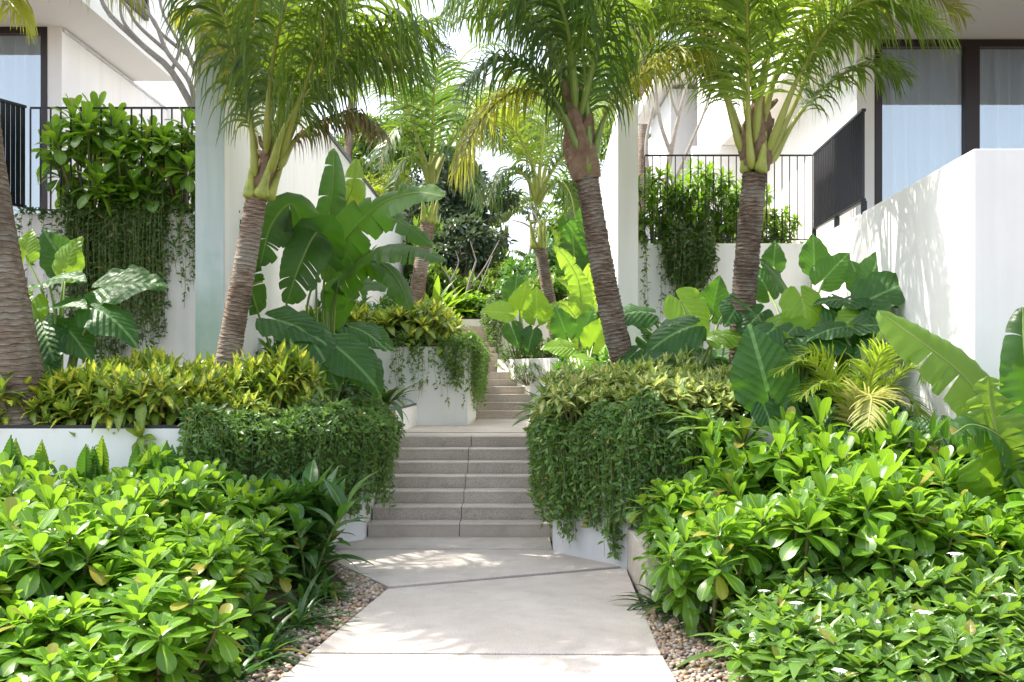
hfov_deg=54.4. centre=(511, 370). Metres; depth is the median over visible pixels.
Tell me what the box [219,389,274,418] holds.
variegated shrub
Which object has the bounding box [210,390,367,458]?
hanging vine
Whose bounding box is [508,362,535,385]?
clipped shrub
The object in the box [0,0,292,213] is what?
house
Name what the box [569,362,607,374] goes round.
leafy shrub
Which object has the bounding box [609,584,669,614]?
grass tuft
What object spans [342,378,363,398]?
leafy shrub
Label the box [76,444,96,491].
heliconia
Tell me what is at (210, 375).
variegated shrub
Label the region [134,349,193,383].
variegated shrub
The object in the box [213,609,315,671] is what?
grass tuft
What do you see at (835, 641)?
gardenia shrub
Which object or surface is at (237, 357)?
variegated shrub
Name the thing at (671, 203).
terrace shrub
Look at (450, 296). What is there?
hedge shrub
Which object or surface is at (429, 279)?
bright shrub
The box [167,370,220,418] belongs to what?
variegated shrub
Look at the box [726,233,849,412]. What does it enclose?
elephant ear plant
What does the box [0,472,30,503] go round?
broadleaf shrub
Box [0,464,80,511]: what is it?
broadleaf shrub
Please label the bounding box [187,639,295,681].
grass tuft
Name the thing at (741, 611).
gardenia shrub
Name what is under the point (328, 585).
grass tuft
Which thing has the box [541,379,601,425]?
variegated shrub
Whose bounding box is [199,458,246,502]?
broadleaf shrub
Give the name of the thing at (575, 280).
banana plant
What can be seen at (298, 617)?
grass tuft
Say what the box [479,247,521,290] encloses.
bright shrub
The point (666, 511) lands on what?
broadleaf shrub
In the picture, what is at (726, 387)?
variegated shrub
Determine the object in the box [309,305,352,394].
leafy shrub
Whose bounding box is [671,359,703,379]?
variegated shrub
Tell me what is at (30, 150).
metal railing
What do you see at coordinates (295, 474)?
ginger plant
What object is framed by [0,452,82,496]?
broadleaf shrub
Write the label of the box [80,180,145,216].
broadleaf shrub
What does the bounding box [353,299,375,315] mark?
leafy shrub
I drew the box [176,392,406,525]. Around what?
hanging vine
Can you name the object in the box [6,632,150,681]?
broadleaf shrub
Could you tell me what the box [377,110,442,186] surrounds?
round tree
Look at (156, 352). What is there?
variegated shrub
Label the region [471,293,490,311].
hedge shrub
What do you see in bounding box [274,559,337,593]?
grass tuft
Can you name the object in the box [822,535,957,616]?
gardenia shrub
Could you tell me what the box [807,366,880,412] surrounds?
leafy shrub
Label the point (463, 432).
path
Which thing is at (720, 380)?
variegated shrub
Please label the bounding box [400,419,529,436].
path
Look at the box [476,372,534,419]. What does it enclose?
stone stairs
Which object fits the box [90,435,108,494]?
heliconia
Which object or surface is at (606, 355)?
leafy shrub
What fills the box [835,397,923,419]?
leafy shrub
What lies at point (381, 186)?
leafy tree
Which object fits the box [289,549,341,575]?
grass tuft
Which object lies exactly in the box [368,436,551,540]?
stone stairs
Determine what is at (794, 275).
garden wall
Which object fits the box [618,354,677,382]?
variegated shrub
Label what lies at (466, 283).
bright shrub
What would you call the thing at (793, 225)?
terrace shrub
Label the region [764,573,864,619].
gardenia shrub
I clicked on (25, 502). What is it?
broadleaf shrub
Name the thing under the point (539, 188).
coconut palm
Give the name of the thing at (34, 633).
broadleaf shrub
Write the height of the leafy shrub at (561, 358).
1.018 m
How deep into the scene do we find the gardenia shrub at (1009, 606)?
5.20 m
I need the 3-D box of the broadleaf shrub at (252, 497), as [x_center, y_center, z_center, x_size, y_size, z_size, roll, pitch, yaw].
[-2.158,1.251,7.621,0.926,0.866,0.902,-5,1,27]
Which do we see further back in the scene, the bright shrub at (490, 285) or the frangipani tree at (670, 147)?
the bright shrub at (490, 285)
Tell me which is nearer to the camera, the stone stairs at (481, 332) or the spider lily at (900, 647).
the spider lily at (900, 647)
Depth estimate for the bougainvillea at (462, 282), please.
24.87 m
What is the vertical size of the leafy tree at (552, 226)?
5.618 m
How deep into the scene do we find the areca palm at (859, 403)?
8.24 m
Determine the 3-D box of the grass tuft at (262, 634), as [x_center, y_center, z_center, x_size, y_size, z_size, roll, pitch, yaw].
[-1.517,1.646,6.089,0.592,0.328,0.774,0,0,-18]
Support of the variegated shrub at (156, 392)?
on the planter at (63, 445)
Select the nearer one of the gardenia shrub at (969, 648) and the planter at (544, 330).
the gardenia shrub at (969, 648)
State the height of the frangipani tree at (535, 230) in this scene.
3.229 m
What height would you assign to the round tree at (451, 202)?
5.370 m
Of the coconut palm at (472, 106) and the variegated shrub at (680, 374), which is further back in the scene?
the coconut palm at (472, 106)
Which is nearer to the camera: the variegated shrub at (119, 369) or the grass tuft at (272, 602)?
the grass tuft at (272, 602)
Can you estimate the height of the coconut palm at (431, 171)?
6.394 m
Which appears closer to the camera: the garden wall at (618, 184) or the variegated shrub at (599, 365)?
the variegated shrub at (599, 365)
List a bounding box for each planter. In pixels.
[0,403,416,545]
[368,345,475,425]
[459,318,481,325]
[497,312,548,358]
[498,358,559,401]
[552,426,941,569]
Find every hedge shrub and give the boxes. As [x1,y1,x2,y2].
[430,295,453,308]
[441,293,464,312]
[447,298,473,317]
[456,291,487,317]
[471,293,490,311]
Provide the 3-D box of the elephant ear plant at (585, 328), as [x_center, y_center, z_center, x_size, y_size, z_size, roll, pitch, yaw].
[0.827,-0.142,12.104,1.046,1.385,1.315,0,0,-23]
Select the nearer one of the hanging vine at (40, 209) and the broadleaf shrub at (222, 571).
the broadleaf shrub at (222, 571)
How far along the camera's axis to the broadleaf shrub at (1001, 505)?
6.66 m
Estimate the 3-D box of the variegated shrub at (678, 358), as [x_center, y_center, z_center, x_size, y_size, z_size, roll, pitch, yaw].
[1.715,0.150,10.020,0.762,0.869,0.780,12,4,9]
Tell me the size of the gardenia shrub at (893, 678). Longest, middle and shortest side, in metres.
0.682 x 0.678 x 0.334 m
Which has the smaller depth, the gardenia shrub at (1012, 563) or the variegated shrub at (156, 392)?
the gardenia shrub at (1012, 563)
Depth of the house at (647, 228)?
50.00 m
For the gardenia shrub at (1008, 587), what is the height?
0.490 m
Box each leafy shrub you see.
[256,338,278,359]
[272,337,280,352]
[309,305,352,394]
[317,293,370,310]
[338,378,355,401]
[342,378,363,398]
[347,380,387,398]
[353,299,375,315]
[354,295,377,312]
[373,296,395,311]
[489,254,537,296]
[492,270,539,297]
[522,231,556,273]
[524,262,563,297]
[541,361,568,394]
[549,344,586,380]
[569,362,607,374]
[570,346,602,373]
[598,348,610,366]
[726,406,753,423]
[796,375,838,421]
[801,413,887,459]
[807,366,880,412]
[830,406,846,426]
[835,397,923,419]
[851,418,927,468]
[908,410,999,496]
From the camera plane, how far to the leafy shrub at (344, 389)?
11.96 m
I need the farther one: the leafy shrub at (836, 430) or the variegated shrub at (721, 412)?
the variegated shrub at (721, 412)
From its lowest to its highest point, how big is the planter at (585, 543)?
1.298 m
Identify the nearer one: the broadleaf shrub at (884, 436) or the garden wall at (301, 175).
the broadleaf shrub at (884, 436)
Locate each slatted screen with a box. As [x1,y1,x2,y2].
[0,98,26,207]
[812,108,866,236]
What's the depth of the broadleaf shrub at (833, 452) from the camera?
7.19 m
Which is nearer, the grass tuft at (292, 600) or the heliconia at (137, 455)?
the grass tuft at (292, 600)
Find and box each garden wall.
[14,214,194,371]
[225,9,409,359]
[595,104,637,351]
[638,243,808,362]
[809,149,1023,465]
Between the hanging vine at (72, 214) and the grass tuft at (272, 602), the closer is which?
the grass tuft at (272, 602)
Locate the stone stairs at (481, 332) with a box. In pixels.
[460,326,499,371]
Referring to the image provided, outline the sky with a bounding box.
[134,0,693,278]
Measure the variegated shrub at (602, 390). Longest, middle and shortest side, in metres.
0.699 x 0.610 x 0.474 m
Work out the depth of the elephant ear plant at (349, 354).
10.59 m
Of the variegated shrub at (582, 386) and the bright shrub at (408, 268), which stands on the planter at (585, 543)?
the variegated shrub at (582, 386)
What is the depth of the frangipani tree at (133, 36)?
12.87 m
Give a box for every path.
[254,536,687,681]
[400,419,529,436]
[401,432,526,432]
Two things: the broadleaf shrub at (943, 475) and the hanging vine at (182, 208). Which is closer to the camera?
the broadleaf shrub at (943, 475)
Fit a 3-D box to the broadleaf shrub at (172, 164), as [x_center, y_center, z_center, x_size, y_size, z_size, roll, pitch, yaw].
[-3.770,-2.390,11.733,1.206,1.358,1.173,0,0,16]
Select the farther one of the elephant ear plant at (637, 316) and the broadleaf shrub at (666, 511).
the elephant ear plant at (637, 316)
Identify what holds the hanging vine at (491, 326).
hanging from the planter at (544, 330)
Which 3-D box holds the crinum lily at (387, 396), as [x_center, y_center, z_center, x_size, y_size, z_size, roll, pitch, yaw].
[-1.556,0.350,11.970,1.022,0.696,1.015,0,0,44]
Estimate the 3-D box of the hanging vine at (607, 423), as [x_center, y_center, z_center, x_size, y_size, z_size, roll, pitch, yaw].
[0.692,0.853,9.218,1.213,1.495,3.024,0,0,-25]
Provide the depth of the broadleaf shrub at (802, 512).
6.14 m
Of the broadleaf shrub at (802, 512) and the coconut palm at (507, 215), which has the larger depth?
the coconut palm at (507, 215)
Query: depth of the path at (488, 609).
6.58 m
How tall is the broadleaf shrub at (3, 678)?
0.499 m
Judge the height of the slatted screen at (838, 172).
1.145 m
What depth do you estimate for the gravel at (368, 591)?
6.55 m
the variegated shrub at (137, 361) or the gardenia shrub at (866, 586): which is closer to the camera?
the gardenia shrub at (866, 586)
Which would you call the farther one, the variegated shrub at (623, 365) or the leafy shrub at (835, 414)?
the variegated shrub at (623, 365)
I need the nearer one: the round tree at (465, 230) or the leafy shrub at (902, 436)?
the leafy shrub at (902, 436)
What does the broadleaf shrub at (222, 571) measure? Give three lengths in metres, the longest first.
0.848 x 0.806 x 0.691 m
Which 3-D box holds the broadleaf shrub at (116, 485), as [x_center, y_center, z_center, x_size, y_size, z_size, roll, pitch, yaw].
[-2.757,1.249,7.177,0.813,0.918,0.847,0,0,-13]
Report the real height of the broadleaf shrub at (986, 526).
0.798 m
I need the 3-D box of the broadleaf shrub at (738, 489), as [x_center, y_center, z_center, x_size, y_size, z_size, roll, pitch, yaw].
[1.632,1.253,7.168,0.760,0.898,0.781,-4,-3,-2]
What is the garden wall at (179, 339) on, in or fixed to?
on the ground
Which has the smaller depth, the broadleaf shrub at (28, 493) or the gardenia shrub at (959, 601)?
the gardenia shrub at (959, 601)
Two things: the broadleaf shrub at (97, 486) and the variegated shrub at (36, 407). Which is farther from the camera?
the variegated shrub at (36, 407)
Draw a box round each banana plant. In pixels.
[239,148,446,349]
[552,208,593,308]
[554,245,598,353]
[876,307,1023,507]
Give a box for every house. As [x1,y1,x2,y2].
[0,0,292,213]
[453,217,649,283]
[638,60,696,238]
[691,0,1023,242]
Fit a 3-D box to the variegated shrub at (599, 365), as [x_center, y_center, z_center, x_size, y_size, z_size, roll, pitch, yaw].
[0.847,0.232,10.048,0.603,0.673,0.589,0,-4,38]
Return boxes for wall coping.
[230,2,378,197]
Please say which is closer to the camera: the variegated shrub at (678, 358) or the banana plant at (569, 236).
the variegated shrub at (678, 358)
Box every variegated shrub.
[0,370,50,424]
[20,388,75,424]
[24,358,94,424]
[36,362,111,436]
[76,357,140,418]
[76,367,165,445]
[78,356,143,386]
[99,361,192,455]
[107,352,167,369]
[116,343,182,376]
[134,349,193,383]
[164,388,184,424]
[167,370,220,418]
[174,361,228,397]
[175,380,221,424]
[181,351,220,370]
[185,383,235,407]
[194,363,268,400]
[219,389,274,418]
[223,348,277,407]
[224,359,268,405]
[239,351,293,406]
[253,350,276,366]
[255,361,306,409]
[261,338,327,409]
[286,357,333,402]
[343,300,381,326]
[373,302,420,352]
[397,296,460,359]
[401,298,452,343]
[421,303,470,344]
[525,360,601,423]
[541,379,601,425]
[561,379,597,412]
[576,358,627,387]
[579,381,642,410]
[580,368,636,402]
[589,361,601,376]
[603,359,643,376]
[608,394,641,405]
[611,368,653,398]
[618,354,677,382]
[619,364,704,415]
[654,367,700,392]
[663,345,710,379]
[665,375,726,418]
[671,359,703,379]
[676,367,720,388]
[688,384,748,421]
[701,363,731,383]
[709,378,751,421]
[711,360,731,379]
[711,374,732,415]
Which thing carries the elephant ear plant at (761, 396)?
on the planter at (585, 543)
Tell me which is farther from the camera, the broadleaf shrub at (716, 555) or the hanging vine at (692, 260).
the hanging vine at (692, 260)
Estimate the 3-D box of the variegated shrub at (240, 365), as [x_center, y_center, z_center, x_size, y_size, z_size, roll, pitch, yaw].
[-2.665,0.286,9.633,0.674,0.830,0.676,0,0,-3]
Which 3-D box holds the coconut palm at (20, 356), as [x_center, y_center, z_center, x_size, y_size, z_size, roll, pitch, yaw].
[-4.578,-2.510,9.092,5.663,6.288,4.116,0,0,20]
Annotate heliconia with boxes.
[3,435,21,467]
[32,439,49,470]
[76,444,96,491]
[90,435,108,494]
[128,443,153,478]
[146,440,179,473]
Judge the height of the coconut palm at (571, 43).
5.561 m
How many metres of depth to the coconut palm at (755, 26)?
10.05 m
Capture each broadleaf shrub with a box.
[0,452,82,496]
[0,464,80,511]
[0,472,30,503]
[0,484,126,643]
[0,487,77,519]
[0,496,43,548]
[0,508,124,654]
[0,569,47,666]
[0,591,107,681]
[0,676,7,681]
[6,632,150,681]
[18,470,80,504]
[31,91,143,216]
[56,499,203,598]
[62,468,88,500]
[62,469,140,505]
[70,538,220,656]
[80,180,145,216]
[80,441,211,495]
[82,567,256,681]
[83,483,187,562]
[87,480,171,513]
[91,114,180,223]
[96,460,239,547]
[131,107,194,213]
[152,529,275,647]
[154,509,277,613]
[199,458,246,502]
[199,478,295,544]
[216,512,301,599]
[238,475,323,573]
[625,474,719,549]
[633,482,727,590]
[638,501,776,637]
[673,495,775,604]
[678,411,767,493]
[694,456,768,501]
[703,482,772,573]
[727,419,832,521]
[730,470,886,595]
[756,396,856,491]
[759,476,856,573]
[766,431,886,521]
[790,458,956,590]
[813,449,973,565]
[846,457,903,478]
[847,406,941,488]
[854,490,989,573]
[906,436,997,491]
[908,445,1004,521]
[927,491,1008,551]
[942,508,1023,581]
[959,496,1023,550]
[984,489,1023,580]
[997,473,1023,493]
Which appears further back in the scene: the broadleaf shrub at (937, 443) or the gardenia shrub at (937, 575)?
the broadleaf shrub at (937, 443)
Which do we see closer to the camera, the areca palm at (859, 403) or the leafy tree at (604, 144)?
the areca palm at (859, 403)
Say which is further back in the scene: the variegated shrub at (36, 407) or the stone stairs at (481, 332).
the stone stairs at (481, 332)
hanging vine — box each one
[13,204,61,310]
[50,177,171,366]
[156,198,194,307]
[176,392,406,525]
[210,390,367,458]
[388,325,449,408]
[444,327,493,410]
[479,289,508,358]
[522,386,715,559]
[638,236,669,323]
[659,214,719,299]
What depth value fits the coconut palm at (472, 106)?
29.31 m
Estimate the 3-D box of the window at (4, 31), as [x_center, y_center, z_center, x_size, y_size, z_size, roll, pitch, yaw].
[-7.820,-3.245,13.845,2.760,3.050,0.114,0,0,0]
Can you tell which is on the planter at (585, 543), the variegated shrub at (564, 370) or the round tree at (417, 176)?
the variegated shrub at (564, 370)
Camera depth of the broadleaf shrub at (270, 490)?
8.00 m
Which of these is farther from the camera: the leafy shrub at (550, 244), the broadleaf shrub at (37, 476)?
the leafy shrub at (550, 244)
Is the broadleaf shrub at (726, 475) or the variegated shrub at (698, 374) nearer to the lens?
the broadleaf shrub at (726, 475)
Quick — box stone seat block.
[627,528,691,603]
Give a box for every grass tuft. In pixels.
[146,657,245,681]
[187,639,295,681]
[196,633,252,675]
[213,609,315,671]
[229,591,299,641]
[235,604,306,654]
[259,585,362,635]
[265,570,350,618]
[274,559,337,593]
[276,569,368,606]
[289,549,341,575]
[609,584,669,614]
[636,589,682,623]
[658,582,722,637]
[695,603,732,645]
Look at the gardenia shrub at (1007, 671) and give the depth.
4.59 m
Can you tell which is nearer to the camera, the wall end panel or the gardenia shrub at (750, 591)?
the gardenia shrub at (750, 591)
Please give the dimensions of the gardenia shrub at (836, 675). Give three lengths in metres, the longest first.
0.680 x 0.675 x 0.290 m
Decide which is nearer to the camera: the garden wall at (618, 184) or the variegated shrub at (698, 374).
the variegated shrub at (698, 374)
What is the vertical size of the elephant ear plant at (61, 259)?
2.114 m
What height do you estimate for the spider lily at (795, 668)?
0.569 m
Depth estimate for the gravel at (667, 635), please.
5.86 m
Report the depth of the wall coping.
18.28 m
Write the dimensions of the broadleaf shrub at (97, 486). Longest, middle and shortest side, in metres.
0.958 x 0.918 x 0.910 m
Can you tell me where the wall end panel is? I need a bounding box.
[195,0,224,364]
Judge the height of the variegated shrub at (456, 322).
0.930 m
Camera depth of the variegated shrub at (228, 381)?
9.36 m
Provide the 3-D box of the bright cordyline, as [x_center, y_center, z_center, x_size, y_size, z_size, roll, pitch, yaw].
[-1.827,-1.414,23.369,2.243,1.653,2.223,0,0,0]
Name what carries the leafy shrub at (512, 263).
on the planter at (544, 330)
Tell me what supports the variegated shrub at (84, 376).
on the planter at (63, 445)
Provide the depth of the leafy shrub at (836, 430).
7.64 m
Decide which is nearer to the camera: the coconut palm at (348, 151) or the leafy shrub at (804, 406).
the leafy shrub at (804, 406)
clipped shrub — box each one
[495,350,517,369]
[498,341,540,360]
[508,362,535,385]
[510,349,540,368]
[528,363,544,380]
[529,350,559,358]
[534,337,553,357]
[542,351,558,357]
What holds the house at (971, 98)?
on the ground
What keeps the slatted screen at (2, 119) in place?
on the garden wall at (179, 339)
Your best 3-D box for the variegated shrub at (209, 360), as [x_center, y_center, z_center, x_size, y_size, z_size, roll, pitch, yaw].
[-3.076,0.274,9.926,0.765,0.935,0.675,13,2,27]
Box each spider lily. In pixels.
[675,609,831,667]
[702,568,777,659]
[709,601,843,681]
[711,597,825,663]
[796,620,941,681]
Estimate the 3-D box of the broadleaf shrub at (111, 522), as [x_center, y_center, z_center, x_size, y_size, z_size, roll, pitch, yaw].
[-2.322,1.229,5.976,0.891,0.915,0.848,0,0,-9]
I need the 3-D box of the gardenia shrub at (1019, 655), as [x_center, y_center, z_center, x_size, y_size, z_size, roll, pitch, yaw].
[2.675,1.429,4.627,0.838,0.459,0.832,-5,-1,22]
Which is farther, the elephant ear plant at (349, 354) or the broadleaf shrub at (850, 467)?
the elephant ear plant at (349, 354)
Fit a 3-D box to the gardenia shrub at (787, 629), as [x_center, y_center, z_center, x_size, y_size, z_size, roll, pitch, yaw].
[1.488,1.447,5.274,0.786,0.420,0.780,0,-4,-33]
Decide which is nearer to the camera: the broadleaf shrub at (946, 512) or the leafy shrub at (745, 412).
the broadleaf shrub at (946, 512)
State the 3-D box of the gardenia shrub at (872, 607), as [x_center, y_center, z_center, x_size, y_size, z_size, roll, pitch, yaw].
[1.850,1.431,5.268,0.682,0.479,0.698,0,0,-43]
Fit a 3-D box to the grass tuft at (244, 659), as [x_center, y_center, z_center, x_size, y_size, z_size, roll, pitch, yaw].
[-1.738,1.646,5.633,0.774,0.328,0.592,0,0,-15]
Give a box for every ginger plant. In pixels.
[219,463,352,569]
[226,459,382,588]
[261,465,353,534]
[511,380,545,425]
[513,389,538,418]
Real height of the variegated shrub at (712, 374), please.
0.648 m
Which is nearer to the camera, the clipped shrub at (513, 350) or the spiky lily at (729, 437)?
the spiky lily at (729, 437)
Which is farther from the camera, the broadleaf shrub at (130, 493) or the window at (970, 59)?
the window at (970, 59)
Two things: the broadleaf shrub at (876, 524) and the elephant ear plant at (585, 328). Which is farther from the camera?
the elephant ear plant at (585, 328)
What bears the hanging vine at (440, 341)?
hanging from the planter at (432, 407)
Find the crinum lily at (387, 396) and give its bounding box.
[339,380,424,422]
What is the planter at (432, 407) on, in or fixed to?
on the ground
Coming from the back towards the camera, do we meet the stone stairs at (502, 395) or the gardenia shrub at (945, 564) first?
the stone stairs at (502, 395)
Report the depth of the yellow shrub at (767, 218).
15.13 m
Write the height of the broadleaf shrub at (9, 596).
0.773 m
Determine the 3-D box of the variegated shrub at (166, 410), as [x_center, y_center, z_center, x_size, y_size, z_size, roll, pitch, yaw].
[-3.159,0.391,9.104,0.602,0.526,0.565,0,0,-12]
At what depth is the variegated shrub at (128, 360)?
9.55 m
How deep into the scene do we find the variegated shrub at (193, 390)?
8.99 m
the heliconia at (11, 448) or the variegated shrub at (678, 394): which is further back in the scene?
the variegated shrub at (678, 394)
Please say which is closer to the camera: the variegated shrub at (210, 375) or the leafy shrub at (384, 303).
the variegated shrub at (210, 375)
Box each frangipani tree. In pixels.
[100,0,194,120]
[441,241,498,297]
[512,194,554,263]
[644,61,711,214]
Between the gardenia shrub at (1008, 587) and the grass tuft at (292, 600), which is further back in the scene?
the grass tuft at (292, 600)
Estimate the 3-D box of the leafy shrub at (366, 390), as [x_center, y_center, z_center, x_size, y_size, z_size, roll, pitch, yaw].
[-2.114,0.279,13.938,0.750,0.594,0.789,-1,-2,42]
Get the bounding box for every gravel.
[198,559,387,681]
[641,606,745,681]
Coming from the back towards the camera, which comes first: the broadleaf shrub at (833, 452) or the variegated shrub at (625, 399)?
the variegated shrub at (625, 399)
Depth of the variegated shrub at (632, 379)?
9.23 m
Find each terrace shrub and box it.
[638,163,689,242]
[655,173,697,241]
[672,158,735,242]
[701,169,740,242]
[729,179,780,242]
[762,205,804,242]
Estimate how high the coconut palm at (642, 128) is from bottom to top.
9.432 m
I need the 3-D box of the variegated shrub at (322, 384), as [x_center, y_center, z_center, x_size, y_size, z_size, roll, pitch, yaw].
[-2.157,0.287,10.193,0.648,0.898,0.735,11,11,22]
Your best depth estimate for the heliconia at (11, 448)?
7.81 m
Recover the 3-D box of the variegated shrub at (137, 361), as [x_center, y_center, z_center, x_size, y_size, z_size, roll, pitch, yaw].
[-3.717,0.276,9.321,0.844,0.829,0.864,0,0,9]
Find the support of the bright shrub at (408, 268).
on the ground
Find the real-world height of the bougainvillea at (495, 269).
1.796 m
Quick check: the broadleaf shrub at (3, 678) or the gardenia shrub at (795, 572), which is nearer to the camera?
the broadleaf shrub at (3, 678)
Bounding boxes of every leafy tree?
[333,112,426,189]
[364,162,415,220]
[486,63,612,256]
[522,161,579,251]
[554,34,671,215]
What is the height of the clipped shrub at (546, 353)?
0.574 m
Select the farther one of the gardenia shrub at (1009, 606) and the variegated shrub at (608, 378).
the variegated shrub at (608, 378)
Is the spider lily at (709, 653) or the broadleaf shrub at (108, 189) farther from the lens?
the broadleaf shrub at (108, 189)
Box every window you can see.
[0,27,46,213]
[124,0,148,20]
[875,39,1023,204]
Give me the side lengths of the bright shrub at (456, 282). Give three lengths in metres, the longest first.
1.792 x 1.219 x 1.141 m
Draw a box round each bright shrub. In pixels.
[403,202,453,285]
[407,246,452,297]
[427,263,464,298]
[451,269,482,295]
[462,231,511,284]
[476,269,499,297]
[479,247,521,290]
[525,275,560,301]
[538,266,567,301]
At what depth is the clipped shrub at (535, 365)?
16.55 m
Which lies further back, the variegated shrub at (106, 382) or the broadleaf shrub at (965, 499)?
the variegated shrub at (106, 382)
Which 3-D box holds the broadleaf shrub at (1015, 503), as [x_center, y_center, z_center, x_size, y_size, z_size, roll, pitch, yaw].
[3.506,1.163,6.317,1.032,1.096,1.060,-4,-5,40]
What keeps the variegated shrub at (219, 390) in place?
on the planter at (63, 445)
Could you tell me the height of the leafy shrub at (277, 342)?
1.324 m
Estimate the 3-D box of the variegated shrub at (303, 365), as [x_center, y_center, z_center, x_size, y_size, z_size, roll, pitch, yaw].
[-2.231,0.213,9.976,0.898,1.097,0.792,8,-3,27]
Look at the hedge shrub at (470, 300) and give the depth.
23.50 m
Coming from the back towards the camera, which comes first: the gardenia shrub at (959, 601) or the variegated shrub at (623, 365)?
the variegated shrub at (623, 365)
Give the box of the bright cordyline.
[424,275,477,315]
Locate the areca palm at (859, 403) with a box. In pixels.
[768,331,932,433]
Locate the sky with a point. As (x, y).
(518, 231)
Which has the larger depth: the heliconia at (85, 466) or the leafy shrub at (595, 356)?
the leafy shrub at (595, 356)
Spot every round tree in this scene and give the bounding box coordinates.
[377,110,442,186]
[399,153,523,275]
[430,212,507,279]
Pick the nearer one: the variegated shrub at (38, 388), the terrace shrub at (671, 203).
the variegated shrub at (38, 388)
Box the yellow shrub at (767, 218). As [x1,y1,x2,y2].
[731,202,788,241]
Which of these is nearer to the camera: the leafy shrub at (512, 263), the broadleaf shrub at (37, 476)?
the broadleaf shrub at (37, 476)
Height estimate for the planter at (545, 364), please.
1.260 m
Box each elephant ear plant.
[18,229,167,375]
[255,305,393,401]
[481,271,568,357]
[540,305,610,372]
[617,275,742,370]
[623,303,728,374]
[682,324,803,425]
[719,294,897,414]
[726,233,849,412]
[775,403,953,449]
[806,252,904,389]
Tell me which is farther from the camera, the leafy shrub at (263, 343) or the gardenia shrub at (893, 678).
the leafy shrub at (263, 343)
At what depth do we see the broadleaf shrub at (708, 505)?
6.85 m
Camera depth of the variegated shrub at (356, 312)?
14.53 m
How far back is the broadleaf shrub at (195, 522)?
6.47 m
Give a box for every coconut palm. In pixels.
[0,0,155,424]
[153,0,457,370]
[322,4,427,159]
[334,37,543,303]
[397,82,521,279]
[430,0,717,373]
[447,70,618,356]
[489,191,551,258]
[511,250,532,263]
[588,5,692,242]
[629,0,978,365]
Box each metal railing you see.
[29,107,194,210]
[644,154,812,239]
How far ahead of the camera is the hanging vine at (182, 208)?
11.42 m
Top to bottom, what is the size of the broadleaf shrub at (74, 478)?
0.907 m
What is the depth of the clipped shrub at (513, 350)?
17.79 m
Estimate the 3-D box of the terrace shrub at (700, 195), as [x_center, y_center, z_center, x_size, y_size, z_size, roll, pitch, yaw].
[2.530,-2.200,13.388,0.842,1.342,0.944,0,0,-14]
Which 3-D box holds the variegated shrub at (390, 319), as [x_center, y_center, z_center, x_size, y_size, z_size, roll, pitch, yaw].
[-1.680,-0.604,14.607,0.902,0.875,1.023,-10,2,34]
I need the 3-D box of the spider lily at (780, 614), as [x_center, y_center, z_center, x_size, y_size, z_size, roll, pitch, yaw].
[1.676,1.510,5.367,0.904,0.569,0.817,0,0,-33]
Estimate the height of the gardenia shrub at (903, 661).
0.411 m
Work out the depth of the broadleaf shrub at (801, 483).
6.74 m
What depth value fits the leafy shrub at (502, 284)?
20.92 m
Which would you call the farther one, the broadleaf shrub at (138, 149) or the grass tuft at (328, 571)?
the broadleaf shrub at (138, 149)
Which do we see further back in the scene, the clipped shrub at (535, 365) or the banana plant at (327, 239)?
the clipped shrub at (535, 365)
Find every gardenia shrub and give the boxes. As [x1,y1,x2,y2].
[708,601,844,681]
[709,589,816,648]
[710,572,801,629]
[711,629,848,681]
[761,548,869,611]
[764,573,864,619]
[786,607,918,681]
[789,665,863,681]
[810,595,912,639]
[816,576,911,621]
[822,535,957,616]
[838,640,980,681]
[867,670,931,681]
[869,610,1005,681]
[881,552,1005,617]
[891,585,997,664]
[903,554,970,601]
[942,593,1023,639]
[956,644,1023,681]
[964,548,1023,601]
[967,580,1023,625]
[972,619,1023,674]
[1013,637,1023,680]
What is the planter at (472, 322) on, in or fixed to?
on the ground
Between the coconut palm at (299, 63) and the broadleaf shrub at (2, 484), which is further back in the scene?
the coconut palm at (299, 63)
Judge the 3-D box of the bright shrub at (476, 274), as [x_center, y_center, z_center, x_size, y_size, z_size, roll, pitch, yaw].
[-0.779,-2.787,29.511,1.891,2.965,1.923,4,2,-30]
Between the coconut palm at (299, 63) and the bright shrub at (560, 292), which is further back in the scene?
the bright shrub at (560, 292)
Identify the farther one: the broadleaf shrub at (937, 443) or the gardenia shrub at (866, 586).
the broadleaf shrub at (937, 443)
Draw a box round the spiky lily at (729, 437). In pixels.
[642,404,760,470]
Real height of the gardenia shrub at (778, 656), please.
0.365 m

